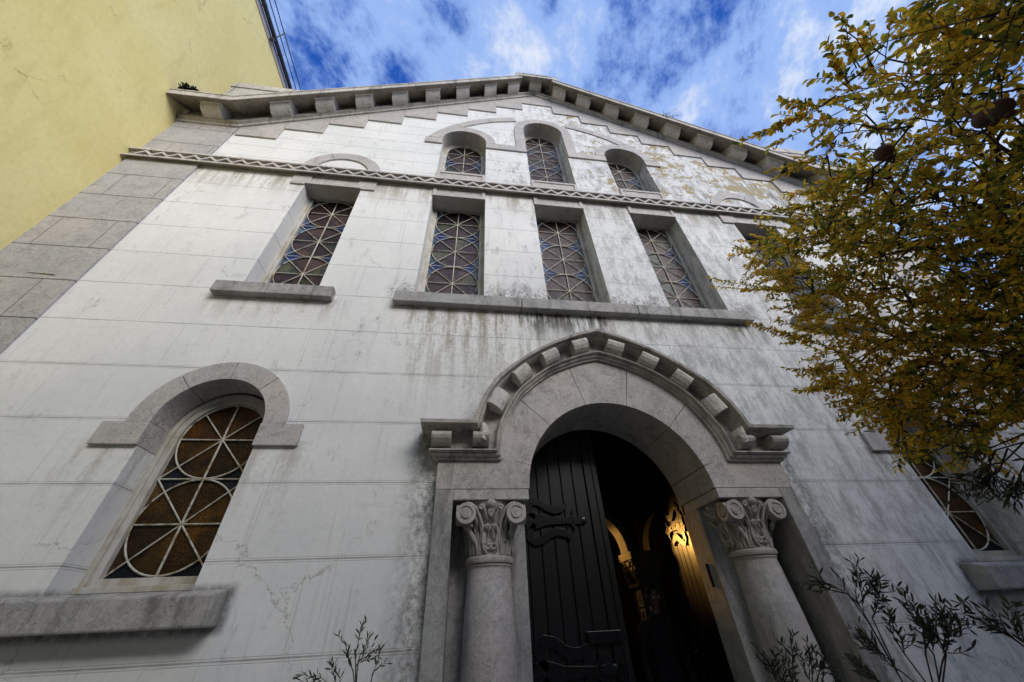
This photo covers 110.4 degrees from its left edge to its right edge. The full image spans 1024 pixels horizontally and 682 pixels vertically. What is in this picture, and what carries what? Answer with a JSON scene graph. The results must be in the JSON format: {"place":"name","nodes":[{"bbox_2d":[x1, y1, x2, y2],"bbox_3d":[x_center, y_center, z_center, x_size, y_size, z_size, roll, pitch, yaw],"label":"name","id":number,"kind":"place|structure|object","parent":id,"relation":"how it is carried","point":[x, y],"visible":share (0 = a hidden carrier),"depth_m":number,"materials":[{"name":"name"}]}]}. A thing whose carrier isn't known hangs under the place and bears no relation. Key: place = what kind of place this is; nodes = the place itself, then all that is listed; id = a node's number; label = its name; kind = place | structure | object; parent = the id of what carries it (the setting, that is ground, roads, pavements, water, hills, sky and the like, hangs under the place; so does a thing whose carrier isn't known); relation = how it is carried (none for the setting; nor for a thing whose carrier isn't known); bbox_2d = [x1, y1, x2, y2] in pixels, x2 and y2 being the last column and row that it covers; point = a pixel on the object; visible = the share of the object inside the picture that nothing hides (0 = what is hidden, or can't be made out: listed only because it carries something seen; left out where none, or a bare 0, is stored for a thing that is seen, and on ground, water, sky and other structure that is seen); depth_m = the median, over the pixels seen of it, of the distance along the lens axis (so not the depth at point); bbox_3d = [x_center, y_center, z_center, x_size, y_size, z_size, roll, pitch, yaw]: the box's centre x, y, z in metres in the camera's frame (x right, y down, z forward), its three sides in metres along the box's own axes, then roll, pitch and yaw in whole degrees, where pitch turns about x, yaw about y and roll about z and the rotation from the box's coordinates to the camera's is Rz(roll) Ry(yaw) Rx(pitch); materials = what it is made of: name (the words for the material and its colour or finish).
{"place":"outdoors","nodes":[
{"label":"outdoors","id":0,"kind":"place"},
{"bbox_2d":[260,0,1023,318],"label":"sky","id":1,"kind":"structure","parent":0,"point":[724,66],"materials":[{"name":"blue"}]},
{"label":"ground","id":2,"kind":"structure","parent":0,"visible":0},
{"bbox_2d":[0,0,300,249],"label":"yellow building","id":3,"kind":"structure","parent":2,"relation":"on","point":[86,99],"depth_m":5.15,"materials":[{"name":"paint"}]},
{"bbox_2d":[293,616,391,681],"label":"olive shrub","id":4,"kind":"object","parent":2,"relation":"on","point":[378,649],"visible":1,"depth_m":2.10,"materials":[{"name":"green plant"}]},
{"bbox_2d":[0,72,1023,681],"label":"church","id":5,"kind":"structure","parent":2,"relation":"on","point":[472,380],"depth_m":3.69,"materials":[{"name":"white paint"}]},
{"bbox_2d":[0,362,304,637],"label":"window","id":6,"kind":"structure","parent":5,"relation":"in","point":[167,529],"depth_m":3.03,"materials":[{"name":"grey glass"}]},
{"bbox_2d":[178,82,198,90],"bbox_3d":[-5.914,-4.562,6.487,0.434,0.265,0.301,3,-39,-7],"label":"weed clump","id":7,"kind":"object","parent":5,"relation":"on","point":[186,86],"visible":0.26,"depth_m":6.42,"materials":[{"name":"green plant"}]},
{"bbox_2d":[209,153,380,301],"bbox_3d":[-2.913,-1.886,5.467,1.320,3.730,0.430,3,-39,-7],"label":"window","id":8,"kind":"structure","parent":5,"relation":"in","point":[298,269],"depth_m":5.34,"materials":[{"name":"grey glass"}]},
{"bbox_2d":[418,186,484,294],"bbox_3d":[-0.881,-1.515,5.534,0.902,2.720,0.358,3,-39,-7],"label":"window","id":9,"kind":"structure","parent":5,"relation":"in","point":[455,243],"depth_m":5.74,"materials":[{"name":"multicoloured glass"}]},
{"bbox_2d":[433,127,495,180],"bbox_3d":[-0.991,-3.659,7.237,1.300,2.400,0.358,3,-39,-7],"label":"window","id":10,"kind":"structure","parent":5,"relation":"in","point":[463,157],"depth_m":7.63,"materials":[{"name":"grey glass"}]},
{"bbox_2d":[514,120,577,189],"bbox_3d":[0.726,-3.950,7.738,1.330,3.340,0.358,3,-39,-7],"label":"window","id":11,"kind":"structure","parent":5,"relation":"in","point":[541,138],"depth_m":8.11,"materials":[{"name":"grey glass"}]},
{"bbox_2d":[533,196,601,301],"bbox_3d":[0.855,-1.438,5.744,0.902,2.720,0.358,3,-39,-7],"label":"window","id":12,"kind":"structure","parent":5,"relation":"in","point":[569,275],"depth_m":5.98,"materials":[{"name":"multicoloured glass"}]},
{"bbox_2d":[524,430,635,681],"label":"door","id":13,"kind":"structure","parent":5,"relation":"in","point":[578,632],"depth_m":3.36,"materials":[{"name":"black paint"}]},
{"bbox_2d":[595,145,665,198],"bbox_3d":[2.481,-3.505,7.656,1.300,2.400,0.358,3,-39,-7],"label":"window","id":14,"kind":"structure","parent":5,"relation":"in","point":[625,163],"depth_m":8.08,"materials":[{"name":"grey glass"}]},
{"bbox_2d":[636,590,643,606],"bbox_3d":[1.629,3.273,4.525,0.005,0.170,0.140,3,-39,-7],"label":"notice","id":15,"kind":"object","parent":5,"relation":"attached to","point":[640,598],"visible":1,"depth_m":4.52,"materials":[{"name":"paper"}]},
{"bbox_2d":[640,608,646,619],"bbox_3d":[1.637,3.404,4.409,0.005,0.140,0.140,3,-39,-7],"label":"notice","id":16,"kind":"object","parent":5,"relation":"attached to","point":[643,614],"visible":0.87,"depth_m":4.42,"materials":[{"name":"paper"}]},
{"bbox_2d":[626,205,711,308],"bbox_3d":[2.591,-1.361,5.953,0.902,2.720,0.358,3,-39,-7],"label":"window","id":17,"kind":"structure","parent":5,"relation":"in","point":[677,281],"depth_m":6.23,"materials":[{"name":"multicoloured glass"}]},
{"bbox_2d":[640,453,733,681],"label":"door","id":18,"kind":"structure","parent":5,"relation":"in","point":[710,659],"depth_m":3.88,"materials":[{"name":"black paint"}]},
{"bbox_2d":[710,192,881,330],"bbox_3d":[4.605,-1.551,6.375,1.320,3.730,0.430,3,-39,-7],"label":"window","id":19,"kind":"structure","parent":5,"relation":"in","point":[745,225],"depth_m":6.79,"materials":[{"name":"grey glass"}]},
{"bbox_2d":[860,384,1023,590],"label":"window","id":20,"kind":"structure","parent":5,"relation":"in","point":[1002,569],"depth_m":3.84,"materials":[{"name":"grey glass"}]},
{"bbox_2d":[749,629,842,681],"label":"olive shrub","id":21,"kind":"object","parent":2,"relation":"on","point":[793,677],"visible":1,"depth_m":1.97,"materials":[{"name":"green plant"}]},
{"bbox_2d":[708,0,1023,478],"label":"pomegranate tree","id":22,"kind":"object","parent":2,"relation":"on","point":[1002,23],"visible":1,"depth_m":1.68,"materials":[{"name":"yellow plant"}]},
{"bbox_2d":[794,553,988,681],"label":"olive shrub","id":23,"kind":"object","parent":2,"relation":"on","point":[929,625],"visible":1,"depth_m":1.65,"materials":[{"name":"green plant"}]},
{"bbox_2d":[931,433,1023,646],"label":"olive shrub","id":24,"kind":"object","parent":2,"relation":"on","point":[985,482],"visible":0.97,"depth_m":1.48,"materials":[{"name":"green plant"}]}
]}

